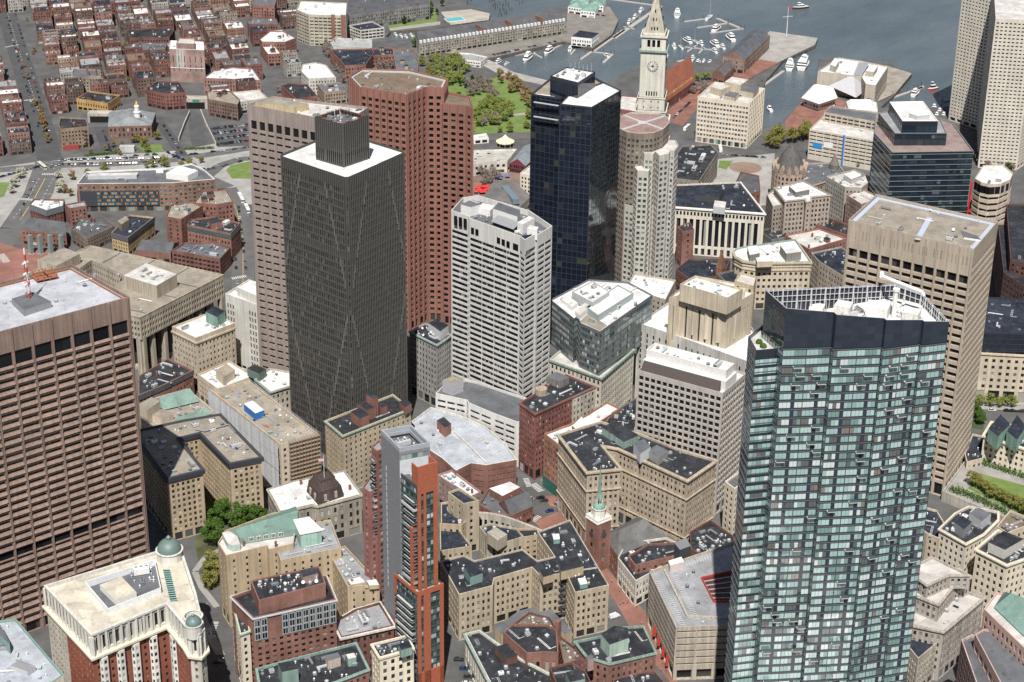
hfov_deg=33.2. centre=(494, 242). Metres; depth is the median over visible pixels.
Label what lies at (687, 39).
motor yacht
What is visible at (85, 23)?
row house
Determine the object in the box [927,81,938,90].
water taxi
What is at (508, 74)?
tree
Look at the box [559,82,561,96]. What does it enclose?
window
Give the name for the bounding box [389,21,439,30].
path
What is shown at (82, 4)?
row house
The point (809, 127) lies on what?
tree
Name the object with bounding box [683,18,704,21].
floating dock
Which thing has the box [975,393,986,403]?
tree
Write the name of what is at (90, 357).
window
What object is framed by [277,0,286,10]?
row house
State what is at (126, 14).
row house
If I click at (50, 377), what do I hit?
window
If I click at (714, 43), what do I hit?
motor yacht
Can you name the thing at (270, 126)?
window
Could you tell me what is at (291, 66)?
row house
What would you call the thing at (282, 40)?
brick block
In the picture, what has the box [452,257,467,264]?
window
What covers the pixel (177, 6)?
row house
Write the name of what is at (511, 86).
tree
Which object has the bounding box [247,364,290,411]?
stone block
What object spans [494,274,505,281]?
window
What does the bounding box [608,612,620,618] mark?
parked van
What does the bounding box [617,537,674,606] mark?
shop row
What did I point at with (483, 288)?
window
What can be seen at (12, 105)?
row house
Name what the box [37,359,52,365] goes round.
window
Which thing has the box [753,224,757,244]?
window
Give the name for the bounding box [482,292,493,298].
window
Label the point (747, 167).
paved circle
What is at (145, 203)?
panel window
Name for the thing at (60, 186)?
tree
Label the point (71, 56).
row house
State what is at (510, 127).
tree
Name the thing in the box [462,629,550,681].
theatre
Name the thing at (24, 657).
stone block
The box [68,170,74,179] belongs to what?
tree
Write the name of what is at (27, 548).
window
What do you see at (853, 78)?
aquarium
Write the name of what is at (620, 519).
window
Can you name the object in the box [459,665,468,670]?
parked car
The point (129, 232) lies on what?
mansard block
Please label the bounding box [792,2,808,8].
tour boat
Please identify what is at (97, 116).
tunnel portal
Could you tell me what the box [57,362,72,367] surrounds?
window
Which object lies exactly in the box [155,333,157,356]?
window
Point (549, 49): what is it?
motor yacht
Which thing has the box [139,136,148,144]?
tree
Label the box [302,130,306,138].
window
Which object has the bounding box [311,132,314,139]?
window
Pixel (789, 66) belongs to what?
ferry
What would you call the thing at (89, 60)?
row house
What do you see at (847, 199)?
window
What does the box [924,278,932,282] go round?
window
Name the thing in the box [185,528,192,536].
window
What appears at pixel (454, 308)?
window
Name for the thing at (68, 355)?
window
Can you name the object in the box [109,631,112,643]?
window
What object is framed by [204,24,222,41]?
row house
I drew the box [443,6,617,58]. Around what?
pier
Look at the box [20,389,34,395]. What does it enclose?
window
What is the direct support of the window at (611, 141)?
in the dark glass tower at (574, 137)
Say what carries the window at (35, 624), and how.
in the office tower at (72, 495)
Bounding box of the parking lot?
[208,123,248,146]
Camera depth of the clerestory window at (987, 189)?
1233.53 m
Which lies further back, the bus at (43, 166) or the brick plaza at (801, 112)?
the brick plaza at (801, 112)
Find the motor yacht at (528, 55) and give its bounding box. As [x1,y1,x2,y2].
[523,51,532,62]
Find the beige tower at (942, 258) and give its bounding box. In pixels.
[842,194,997,496]
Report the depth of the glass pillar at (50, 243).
1188.14 m
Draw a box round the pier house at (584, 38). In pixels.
[571,30,598,46]
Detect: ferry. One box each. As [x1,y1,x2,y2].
[674,8,680,17]
[785,57,793,70]
[797,54,808,70]
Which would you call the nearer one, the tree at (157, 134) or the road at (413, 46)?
the tree at (157, 134)
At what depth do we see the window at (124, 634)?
698.99 m
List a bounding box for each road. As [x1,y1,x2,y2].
[0,0,61,160]
[0,146,248,171]
[0,160,63,245]
[94,126,116,149]
[156,116,187,156]
[188,114,206,145]
[207,156,249,176]
[212,176,253,288]
[408,44,441,75]
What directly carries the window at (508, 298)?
in the white tower at (501, 256)
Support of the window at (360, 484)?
in the tan block at (353, 436)
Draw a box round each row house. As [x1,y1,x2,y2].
[0,0,6,12]
[0,69,3,80]
[0,79,16,88]
[0,88,18,108]
[0,93,19,112]
[0,136,3,156]
[1,98,22,123]
[4,111,25,126]
[5,116,27,138]
[7,0,23,12]
[7,126,29,149]
[9,137,31,155]
[22,0,28,5]
[29,0,46,10]
[30,3,46,20]
[34,6,51,24]
[35,19,52,33]
[36,22,52,43]
[42,28,56,35]
[43,34,57,45]
[43,36,58,52]
[43,77,60,95]
[44,40,59,60]
[44,80,61,101]
[45,49,60,65]
[46,81,64,104]
[48,92,65,107]
[49,0,66,19]
[49,93,68,114]
[52,2,69,24]
[55,13,71,25]
[56,21,72,41]
[57,52,77,71]
[58,61,78,76]
[59,66,78,86]
[60,28,75,45]
[61,32,76,54]
[63,45,78,62]
[64,77,82,92]
[65,83,83,104]
[69,0,84,7]
[70,2,80,17]
[74,1,90,21]
[75,7,92,26]
[76,18,92,31]
[77,20,94,36]
[78,25,95,40]
[78,51,97,68]
[79,57,99,68]
[82,29,99,50]
[82,62,103,78]
[83,40,102,60]
[90,78,108,92]
[93,0,111,9]
[93,3,110,19]
[94,8,112,20]
[95,17,111,29]
[96,21,113,29]
[99,27,115,40]
[100,33,117,44]
[103,38,120,47]
[103,46,121,69]
[104,53,123,72]
[106,59,124,73]
[107,61,126,80]
[107,74,125,93]
[109,80,128,97]
[114,0,128,16]
[116,5,131,23]
[118,12,132,29]
[119,15,134,36]
[123,18,138,41]
[124,44,142,53]
[126,52,145,80]
[130,61,149,84]
[131,4,145,12]
[133,7,148,16]
[133,69,155,97]
[136,15,150,18]
[138,17,150,28]
[140,19,155,28]
[148,46,165,65]
[150,51,167,68]
[151,0,167,17]
[152,55,170,77]
[154,9,171,27]
[156,15,173,28]
[168,0,185,8]
[169,4,186,10]
[172,9,189,19]
[174,14,191,31]
[180,20,197,37]
[184,28,200,37]
[185,0,192,8]
[185,30,200,37]
[190,35,204,42]
[191,0,207,16]
[193,4,210,20]
[194,9,212,23]
[196,14,213,29]
[200,15,217,33]
[202,18,220,37]
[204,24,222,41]
[204,49,210,68]
[206,29,226,49]
[206,42,222,61]
[207,0,223,9]
[209,83,228,90]
[211,87,230,90]
[212,3,229,14]
[212,49,229,69]
[215,10,230,18]
[219,10,237,26]
[221,59,240,68]
[222,20,239,28]
[224,21,244,36]
[227,34,245,38]
[227,37,245,56]
[229,42,249,59]
[231,0,247,10]
[232,53,251,62]
[234,2,250,17]
[236,77,255,91]
[240,56,262,79]
[250,25,266,46]
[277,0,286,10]
[279,8,295,25]
[281,13,296,29]
[281,50,297,72]
[283,57,300,76]
[287,0,301,5]
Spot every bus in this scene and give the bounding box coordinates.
[37,161,46,169]
[237,192,244,202]
[244,203,249,212]
[683,124,690,130]
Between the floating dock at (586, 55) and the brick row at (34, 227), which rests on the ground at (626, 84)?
the brick row at (34, 227)
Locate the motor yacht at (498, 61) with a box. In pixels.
[495,58,501,63]
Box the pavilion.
[452,52,486,67]
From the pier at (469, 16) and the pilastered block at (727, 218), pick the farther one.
the pier at (469, 16)
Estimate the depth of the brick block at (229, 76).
1536.71 m
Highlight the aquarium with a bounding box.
[817,57,887,101]
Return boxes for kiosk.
[119,145,135,152]
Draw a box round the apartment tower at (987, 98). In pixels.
[948,0,1023,169]
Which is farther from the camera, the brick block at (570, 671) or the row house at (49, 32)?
the row house at (49, 32)
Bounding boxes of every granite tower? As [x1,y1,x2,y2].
[247,96,368,370]
[348,68,473,330]
[614,112,678,281]
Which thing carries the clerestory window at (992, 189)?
in the round block at (991, 192)
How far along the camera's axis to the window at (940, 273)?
859.04 m
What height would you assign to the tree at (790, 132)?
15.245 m
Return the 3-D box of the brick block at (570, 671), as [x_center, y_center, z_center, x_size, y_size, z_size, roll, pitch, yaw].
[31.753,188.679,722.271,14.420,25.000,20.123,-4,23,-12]
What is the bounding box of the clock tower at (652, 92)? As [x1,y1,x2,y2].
[635,0,670,138]
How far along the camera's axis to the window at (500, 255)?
927.83 m
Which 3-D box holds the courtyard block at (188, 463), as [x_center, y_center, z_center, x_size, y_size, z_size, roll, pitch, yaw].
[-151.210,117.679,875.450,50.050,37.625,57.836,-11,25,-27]
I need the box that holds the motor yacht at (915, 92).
[911,88,919,97]
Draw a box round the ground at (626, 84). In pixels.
[0,0,1023,681]
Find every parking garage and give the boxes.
[412,407,516,494]
[647,542,733,679]
[807,106,878,169]
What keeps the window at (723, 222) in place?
in the pilastered block at (727, 218)
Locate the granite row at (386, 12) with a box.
[347,0,429,27]
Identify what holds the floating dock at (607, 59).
on the harbour water
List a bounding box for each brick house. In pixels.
[479,482,533,523]
[712,60,733,82]
[736,172,760,203]
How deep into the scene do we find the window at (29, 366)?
736.93 m
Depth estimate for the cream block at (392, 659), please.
728.85 m
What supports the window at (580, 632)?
in the courtyard block at (561, 577)
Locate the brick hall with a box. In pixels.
[503,624,557,671]
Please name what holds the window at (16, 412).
in the office tower at (72, 495)
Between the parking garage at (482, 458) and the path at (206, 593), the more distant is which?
the parking garage at (482, 458)
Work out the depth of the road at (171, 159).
1368.45 m
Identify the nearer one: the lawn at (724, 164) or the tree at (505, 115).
the lawn at (724, 164)
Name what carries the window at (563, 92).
in the dark glass tower at (574, 137)
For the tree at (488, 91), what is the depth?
1532.43 m
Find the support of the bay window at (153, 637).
in the hotel at (138, 619)
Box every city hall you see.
[20,245,224,374]
[266,468,362,538]
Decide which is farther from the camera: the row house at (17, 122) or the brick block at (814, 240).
the row house at (17, 122)
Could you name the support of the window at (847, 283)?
in the beige tower at (942, 258)
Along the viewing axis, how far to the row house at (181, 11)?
1758.38 m
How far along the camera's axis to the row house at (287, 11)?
1749.09 m
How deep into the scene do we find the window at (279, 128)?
946.70 m
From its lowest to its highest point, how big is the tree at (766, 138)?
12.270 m
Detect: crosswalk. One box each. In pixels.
[205,628,216,638]
[209,622,218,633]
[531,483,542,491]
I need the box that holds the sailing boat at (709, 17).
[705,4,712,20]
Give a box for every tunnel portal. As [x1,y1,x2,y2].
[87,110,112,122]
[186,95,207,108]
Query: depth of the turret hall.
1280.93 m
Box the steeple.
[716,250,725,275]
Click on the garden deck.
(1009, 483)
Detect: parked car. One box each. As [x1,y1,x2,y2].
[213,659,223,662]
[454,657,463,661]
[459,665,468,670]
[463,674,472,678]
[545,508,553,512]
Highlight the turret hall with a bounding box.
[770,142,843,191]
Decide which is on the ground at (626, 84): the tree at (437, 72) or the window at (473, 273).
the tree at (437, 72)
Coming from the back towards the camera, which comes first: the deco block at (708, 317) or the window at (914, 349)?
the deco block at (708, 317)
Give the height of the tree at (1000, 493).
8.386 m
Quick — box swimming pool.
[444,16,464,21]
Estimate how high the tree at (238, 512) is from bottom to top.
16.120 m
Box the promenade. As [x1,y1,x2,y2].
[484,60,546,84]
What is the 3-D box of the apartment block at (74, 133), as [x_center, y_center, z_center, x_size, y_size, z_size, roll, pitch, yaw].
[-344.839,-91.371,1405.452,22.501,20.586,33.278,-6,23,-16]
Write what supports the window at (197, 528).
in the courtyard block at (188, 463)
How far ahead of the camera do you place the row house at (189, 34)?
1655.89 m
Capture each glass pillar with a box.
[27,234,34,254]
[36,234,43,254]
[47,234,53,253]
[58,234,63,249]
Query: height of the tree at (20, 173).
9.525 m
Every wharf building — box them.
[414,10,566,56]
[723,28,769,73]
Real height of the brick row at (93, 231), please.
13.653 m
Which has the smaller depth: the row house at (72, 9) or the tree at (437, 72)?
the tree at (437, 72)
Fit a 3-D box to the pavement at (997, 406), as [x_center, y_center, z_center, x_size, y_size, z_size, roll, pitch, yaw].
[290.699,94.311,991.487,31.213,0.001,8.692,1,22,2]
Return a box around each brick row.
[21,217,67,248]
[71,217,114,248]
[89,0,139,12]
[126,41,167,60]
[127,27,174,43]
[136,239,178,262]
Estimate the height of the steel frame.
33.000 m
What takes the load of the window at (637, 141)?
in the granite tower at (647, 181)
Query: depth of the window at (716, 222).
1190.63 m
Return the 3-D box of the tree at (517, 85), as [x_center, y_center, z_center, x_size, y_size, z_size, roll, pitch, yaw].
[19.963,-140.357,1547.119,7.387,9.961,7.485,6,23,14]
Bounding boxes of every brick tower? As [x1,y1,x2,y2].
[992,225,1023,298]
[1004,204,1023,298]
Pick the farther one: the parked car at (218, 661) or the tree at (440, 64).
the tree at (440, 64)
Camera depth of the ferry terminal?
1512.72 m
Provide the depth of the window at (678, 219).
1192.95 m
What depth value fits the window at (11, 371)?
732.18 m
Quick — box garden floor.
[195,498,267,590]
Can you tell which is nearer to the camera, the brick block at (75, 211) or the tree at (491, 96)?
the brick block at (75, 211)
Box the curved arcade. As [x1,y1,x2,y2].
[479,512,541,530]
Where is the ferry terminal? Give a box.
[801,84,837,110]
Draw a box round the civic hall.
[108,101,155,138]
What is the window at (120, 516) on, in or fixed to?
in the office tower at (72, 495)
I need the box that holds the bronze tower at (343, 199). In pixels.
[280,106,407,453]
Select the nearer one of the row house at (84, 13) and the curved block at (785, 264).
the curved block at (785, 264)
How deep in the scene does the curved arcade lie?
849.85 m
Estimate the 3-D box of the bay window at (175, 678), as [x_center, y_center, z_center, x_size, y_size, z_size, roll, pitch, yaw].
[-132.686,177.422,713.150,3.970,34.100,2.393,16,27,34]
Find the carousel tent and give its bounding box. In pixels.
[496,135,513,146]
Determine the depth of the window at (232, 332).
999.80 m
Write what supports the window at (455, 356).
in the white tower at (501, 256)
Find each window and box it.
[0,338,144,620]
[0,352,11,367]
[0,370,12,375]
[0,378,13,384]
[0,387,14,392]
[0,395,15,401]
[0,551,13,560]
[1,403,16,409]
[2,411,17,417]
[3,419,18,425]
[3,427,18,433]
[15,347,31,363]
[16,544,32,555]
[17,365,32,370]
[18,373,33,378]
[19,381,34,387]
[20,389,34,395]
[21,397,35,403]
[21,405,36,411]
[22,413,37,419]
[26,619,39,631]
[35,341,51,357]
[35,537,51,548]
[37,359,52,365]
[38,367,52,373]
[39,375,53,381]
[39,383,54,389]
[40,391,55,397]
[41,400,56,405]
[50,622,204,681]
[54,531,69,541]
[55,336,70,352]
[56,353,71,359]
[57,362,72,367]
[58,370,72,375]
[59,378,73,383]
[73,525,88,535]
[74,331,89,346]
[76,348,90,354]
[76,356,91,362]
[77,364,91,370]
[91,518,106,528]
[93,325,108,341]
[95,343,109,348]
[95,351,109,356]
[97,192,156,204]
[99,655,110,681]
[102,634,105,646]
[109,512,124,522]
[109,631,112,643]
[112,320,127,336]
[115,629,118,641]
[116,648,127,681]
[122,626,125,638]
[127,506,141,516]
[131,641,142,681]
[132,289,217,336]
[134,338,137,363]
[141,377,191,401]
[142,441,259,530]
[149,634,160,681]
[154,612,157,624]
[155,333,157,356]
[161,610,163,622]
[169,635,178,681]
[174,332,234,380]
[175,531,182,538]
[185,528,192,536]
[195,526,202,533]
[228,304,257,364]
[233,553,277,593]
[235,624,254,681]
[252,120,256,128]
[252,132,288,367]
[257,385,288,406]
[260,122,264,130]
[268,123,273,132]
[273,441,316,484]
[277,125,281,133]
[283,165,405,439]
[285,127,289,135]
[285,554,336,576]
[294,128,298,137]
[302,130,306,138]
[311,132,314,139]
[327,414,407,480]
[336,530,343,537]
[350,526,359,534]
[353,591,374,607]
[356,482,362,487]
[362,96,469,318]
[365,451,427,604]
[397,478,439,678]
[411,336,447,395]
[418,390,422,398]
[431,313,440,319]
[431,397,435,405]
[438,239,550,457]
[438,466,513,486]
[443,554,604,629]
[452,229,467,236]
[452,235,467,242]
[452,240,467,248]
[452,246,467,253]
[452,252,467,259]
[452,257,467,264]
[452,263,467,270]
[452,268,467,275]
[453,274,467,281]
[453,279,467,286]
[453,285,467,292]
[453,290,467,297]
[453,296,467,303]
[453,301,467,308]
[453,306,467,314]
[453,312,467,319]
[453,317,466,324]
[453,323,466,329]
[453,328,466,335]
[453,333,466,340]
[453,339,466,345]
[453,344,466,351]
[453,349,466,356]
[453,354,466,361]
[453,360,466,367]
[453,365,466,372]
[453,370,466,377]
[470,237,481,243]
[470,243,481,249]
[470,249,481,255]
[470,254,481,260]
[470,257,536,394]
[470,260,481,266]
[470,265,481,271]
[470,271,481,277]
[470,277,481,283]
[470,282,481,288]
[470,288,481,294]
[470,293,481,299]
[470,299,481,304]
[482,242,493,248]
[482,247,493,253]
[482,253,493,259]
[482,259,493,265]
[482,264,493,270]
[482,270,493,276]
[482,276,493,282]
[482,281,493,287]
[482,287,493,293]
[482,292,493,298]
[482,298,493,304]
[482,303,493,310]
[482,309,493,315]
[482,314,492,320]
[482,626,488,632]
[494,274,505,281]
[494,280,505,286]
[494,286,505,292]
[494,291,505,297]
[494,297,505,303]
[494,303,505,309]
[494,308,505,314]
[494,314,505,320]
[494,319,505,325]
[494,325,505,331]
[494,330,505,336]
[494,336,504,342]
[495,246,505,252]
[495,252,505,258]
[495,258,505,263]
[495,264,505,269]
[495,269,505,275]
[497,614,504,621]
[506,307,517,313]
[506,313,517,319]
[506,318,517,325]
[506,324,517,330]
[506,330,517,336]
[506,335,517,341]
[506,341,517,347]
[506,346,517,352]
[506,352,517,358]
[506,357,516,363]
[507,251,518,257]
[507,257,518,263]
[507,262,518,268]
[507,268,518,274]
[507,274,518,280]
[507,279,518,286]
[507,285,518,291]
[507,291,517,297]
[507,296,517,302]
[507,302,517,308]
[508,610,516,617]
[520,392,592,467]
[527,540,535,553]
[530,76,594,298]
[536,469,539,477]
[545,442,556,482]
[545,662,548,671]
[550,80,552,93]
[550,304,579,361]
[552,360,631,406]
[553,80,555,94]
[556,81,558,95]
[558,446,713,539]
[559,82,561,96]
[560,124,564,129]
[561,92,620,280]
[562,83,564,96]
[565,83,568,97]
[572,85,574,96]
[573,298,651,374]
[575,85,577,97]
[575,138,579,143]
[576,629,583,636]
[579,653,651,681]
[581,114,585,119]
[587,627,593,633]
[597,625,603,631]
[614,135,676,281]
[618,512,622,523]
[619,565,647,595]
[637,380,743,502]
[639,332,745,372]
[643,91,658,108]
[676,211,762,220]
[676,218,680,240]
[676,670,690,676]
[685,306,686,336]
[695,219,699,244]
[696,669,710,676]
[698,310,700,340]
[701,220,705,245]
[707,220,712,245]
[711,314,713,344]
[714,221,718,246]
[716,668,724,675]
[720,221,725,246]
[724,344,945,681]
[724,488,736,530]
[727,222,731,247]
[733,222,738,247]
[736,268,807,299]
[740,223,744,246]
[746,223,751,245]
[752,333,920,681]
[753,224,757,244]
[755,303,762,308]
[768,208,780,232]
[779,198,828,233]
[810,264,841,286]
[826,181,866,220]
[845,199,859,223]
[846,243,992,484]
[849,248,856,256]
[859,250,867,259]
[870,253,877,261]
[881,256,888,264]
[892,258,899,267]
[903,261,910,269]
[908,652,933,681]
[914,264,922,272]
[918,579,980,666]
[921,540,935,557]
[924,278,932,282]
[925,266,933,275]
[934,482,941,494]
[935,280,943,285]
[936,269,944,277]
[939,531,992,591]
[948,272,955,280]
[951,0,1023,167]
[959,275,967,283]
[959,616,1023,681]
[975,390,983,398]
[979,185,984,192]
[983,441,1023,470]
[984,186,989,193]
[988,390,998,399]
[989,187,994,193]
[994,187,999,193]
[1003,391,1013,401]
[1006,565,1023,595]
[1017,392,1023,402]
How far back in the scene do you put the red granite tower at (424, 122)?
1050.08 m
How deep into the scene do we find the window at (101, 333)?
755.15 m
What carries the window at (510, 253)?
in the white tower at (501, 256)
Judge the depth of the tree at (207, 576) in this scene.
810.01 m
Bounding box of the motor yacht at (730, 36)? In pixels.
[726,32,735,41]
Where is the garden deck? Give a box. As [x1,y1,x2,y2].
[941,461,1023,524]
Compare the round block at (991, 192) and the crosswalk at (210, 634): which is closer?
the crosswalk at (210, 634)
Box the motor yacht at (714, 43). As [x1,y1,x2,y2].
[710,39,719,47]
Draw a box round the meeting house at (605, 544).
[585,465,665,578]
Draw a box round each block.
[0,618,63,681]
[29,198,65,221]
[59,117,89,149]
[65,201,87,226]
[72,68,100,92]
[76,91,120,110]
[111,214,155,253]
[138,358,194,419]
[139,388,213,428]
[140,413,263,539]
[146,81,186,109]
[166,202,202,244]
[169,38,205,82]
[171,306,236,391]
[172,242,231,273]
[187,216,241,260]
[194,189,233,220]
[198,361,253,405]
[203,67,260,93]
[207,90,240,120]
[208,379,321,488]
[218,506,298,626]
[225,279,259,369]
[229,595,252,681]
[232,90,266,113]
[247,17,278,39]
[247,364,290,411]
[251,0,276,18]
[255,642,369,681]
[259,31,296,56]
[261,45,280,66]
[278,517,341,587]
[281,83,317,100]
[296,1,347,45]
[301,62,335,94]
[317,82,346,103]
[323,391,411,488]
[330,37,371,48]
[330,49,373,78]
[332,545,379,618]
[336,601,395,676]
[347,21,383,38]
[364,47,393,67]
[370,635,414,681]
[393,49,418,71]
[408,319,451,406]
[438,470,480,503]
[440,520,608,640]
[440,523,471,560]
[441,502,465,537]
[448,488,478,551]
[474,133,488,143]
[479,523,523,558]
[495,606,571,644]
[514,612,580,666]
[517,528,537,559]
[518,372,596,479]
[520,166,529,193]
[542,402,620,496]
[549,279,652,408]
[549,661,590,681]
[556,420,718,543]
[573,625,656,681]
[606,398,635,430]
[612,671,663,681]
[620,95,637,115]
[628,538,690,574]
[629,273,675,348]
[634,273,755,397]
[635,343,745,515]
[673,182,765,257]
[675,222,693,265]
[675,259,729,290]
[677,144,717,183]
[689,520,733,555]
[695,77,764,148]
[717,270,737,281]
[722,472,738,535]
[732,239,812,308]
[762,228,792,243]
[764,190,781,232]
[773,180,831,233]
[785,228,846,258]
[809,247,845,287]
[815,218,847,241]
[825,169,869,221]
[844,189,873,223]
[869,101,973,213]
[906,640,936,681]
[911,556,985,680]
[921,507,943,560]
[937,506,999,591]
[956,592,1023,681]
[964,434,982,468]
[970,165,1012,228]
[971,529,1023,626]
[975,297,1023,403]
[981,414,1023,472]
[997,510,1023,543]
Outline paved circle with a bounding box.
[729,162,761,172]
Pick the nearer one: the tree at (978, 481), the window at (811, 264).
the tree at (978, 481)
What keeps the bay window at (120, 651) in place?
in the hotel at (138, 619)
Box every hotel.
[42,535,209,681]
[77,163,215,211]
[229,566,337,681]
[666,56,695,109]
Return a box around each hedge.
[84,150,119,156]
[184,146,213,149]
[948,484,1021,513]
[982,459,1023,477]
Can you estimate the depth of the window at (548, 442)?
892.39 m
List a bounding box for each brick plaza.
[0,243,54,281]
[473,171,519,196]
[785,98,845,131]
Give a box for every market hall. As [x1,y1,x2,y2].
[473,149,516,175]
[483,180,528,209]
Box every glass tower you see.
[529,63,620,298]
[724,271,948,681]
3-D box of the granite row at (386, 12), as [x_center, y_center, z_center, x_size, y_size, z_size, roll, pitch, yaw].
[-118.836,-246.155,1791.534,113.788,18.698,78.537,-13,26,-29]
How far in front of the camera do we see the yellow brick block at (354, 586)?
768.49 m
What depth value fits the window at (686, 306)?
960.91 m
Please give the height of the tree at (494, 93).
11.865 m
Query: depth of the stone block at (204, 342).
1000.45 m
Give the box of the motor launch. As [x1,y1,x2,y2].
[767,105,772,112]
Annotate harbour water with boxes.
[388,0,961,125]
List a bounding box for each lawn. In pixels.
[0,182,8,196]
[136,144,163,152]
[226,161,250,177]
[388,10,436,29]
[443,77,530,132]
[718,161,731,168]
[972,412,985,428]
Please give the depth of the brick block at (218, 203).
1224.02 m
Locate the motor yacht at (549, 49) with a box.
[544,45,553,55]
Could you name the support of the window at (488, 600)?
in the courtyard block at (561, 577)
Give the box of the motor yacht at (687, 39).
[683,36,692,43]
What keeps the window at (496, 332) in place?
in the white tower at (501, 256)
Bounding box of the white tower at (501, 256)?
[436,195,551,466]
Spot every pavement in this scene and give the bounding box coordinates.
[0,144,251,226]
[150,549,224,654]
[535,511,677,681]
[545,495,556,506]
[713,153,774,205]
[974,402,1023,409]
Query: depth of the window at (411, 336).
982.74 m
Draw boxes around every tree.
[7,185,14,193]
[8,178,18,185]
[14,167,24,178]
[54,169,61,178]
[55,181,63,189]
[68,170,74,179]
[132,133,140,142]
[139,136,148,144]
[144,144,151,151]
[149,159,156,165]
[153,131,161,137]
[158,154,168,165]
[185,157,191,163]
[199,516,224,545]
[200,570,217,587]
[202,549,218,568]
[206,499,228,519]
[211,560,219,579]
[218,497,232,511]
[224,500,247,526]
[240,505,253,521]
[248,504,267,518]
[418,58,425,63]
[431,52,440,60]
[432,69,441,75]
[436,62,443,70]
[442,66,450,72]
[444,58,451,64]
[445,70,454,79]
[445,74,453,81]
[448,59,457,68]
[456,55,464,66]
[456,72,462,79]
[460,64,467,72]
[466,86,474,96]
[467,79,478,87]
[473,84,481,91]
[477,101,485,108]
[479,116,487,124]
[480,83,486,92]
[482,110,490,115]
[484,77,493,85]
[484,99,491,106]
[485,94,493,99]
[486,86,494,93]
[487,104,494,111]
[488,116,496,125]
[489,165,495,175]
[491,88,500,96]
[492,98,500,104]
[493,114,501,122]
[493,170,500,179]
[494,103,502,111]
[496,68,504,76]
[500,111,508,121]
[505,70,510,77]
[505,107,513,117]
[506,124,513,132]
[507,82,515,92]
[508,74,517,83]
[514,82,520,88]
[520,88,528,98]
[521,85,529,90]
[523,93,530,105]
[523,120,530,128]
[699,85,706,91]
[701,72,707,79]
[763,134,774,146]
[770,126,786,137]
[770,136,781,149]
[771,123,785,135]
[785,126,799,142]
[793,124,807,140]
[798,118,811,135]
[805,123,810,138]
[966,470,980,485]
[971,473,984,487]
[974,403,981,415]
[974,408,983,416]
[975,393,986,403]
[976,411,986,424]
[980,480,990,492]
[983,392,997,404]
[984,482,997,497]
[993,487,1007,501]
[996,394,1008,406]
[1001,492,1013,504]
[1005,161,1011,168]
[1006,394,1018,406]
[1009,493,1022,509]
[1019,496,1023,513]
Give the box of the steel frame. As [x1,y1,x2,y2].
[967,181,973,213]
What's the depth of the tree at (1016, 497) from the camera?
873.08 m
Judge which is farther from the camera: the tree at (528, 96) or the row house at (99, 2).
the row house at (99, 2)
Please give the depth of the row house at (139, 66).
1553.88 m
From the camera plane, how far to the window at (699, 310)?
956.35 m
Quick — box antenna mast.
[22,232,31,298]
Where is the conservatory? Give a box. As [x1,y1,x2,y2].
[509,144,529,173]
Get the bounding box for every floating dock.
[579,51,592,59]
[590,29,624,51]
[601,51,613,62]
[612,6,662,38]
[614,0,660,5]
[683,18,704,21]
[684,44,709,49]
[696,20,727,27]
[709,24,740,33]
[715,14,744,29]
[757,70,784,85]
[885,83,923,97]
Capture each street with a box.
[474,132,529,139]
[667,81,712,125]
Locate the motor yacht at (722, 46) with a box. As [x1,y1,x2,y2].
[719,43,725,49]
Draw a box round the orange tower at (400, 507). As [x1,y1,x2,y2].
[362,425,443,681]
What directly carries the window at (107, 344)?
in the office tower at (72, 495)
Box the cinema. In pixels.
[845,99,877,111]
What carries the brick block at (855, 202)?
on the ground at (626, 84)
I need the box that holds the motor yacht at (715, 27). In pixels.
[711,24,720,31]
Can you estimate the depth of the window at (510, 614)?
791.77 m
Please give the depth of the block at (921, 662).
742.46 m
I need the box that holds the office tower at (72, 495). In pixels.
[0,264,149,632]
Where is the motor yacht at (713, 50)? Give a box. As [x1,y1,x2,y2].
[710,47,717,53]
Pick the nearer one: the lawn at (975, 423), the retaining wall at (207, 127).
the lawn at (975, 423)
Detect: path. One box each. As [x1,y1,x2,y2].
[192,549,219,607]
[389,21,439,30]
[474,113,525,123]
[504,75,522,92]
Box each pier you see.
[440,9,489,24]
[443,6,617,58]
[732,59,779,79]
[759,31,817,61]
[877,65,911,101]
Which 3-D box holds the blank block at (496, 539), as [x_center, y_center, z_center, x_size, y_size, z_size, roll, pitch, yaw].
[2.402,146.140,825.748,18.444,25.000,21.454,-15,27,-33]
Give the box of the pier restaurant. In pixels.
[568,0,605,17]
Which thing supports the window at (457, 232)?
in the white tower at (501, 256)
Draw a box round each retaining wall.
[178,110,189,141]
[200,109,215,145]
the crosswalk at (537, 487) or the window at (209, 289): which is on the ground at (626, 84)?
the crosswalk at (537, 487)
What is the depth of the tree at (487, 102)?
1500.86 m

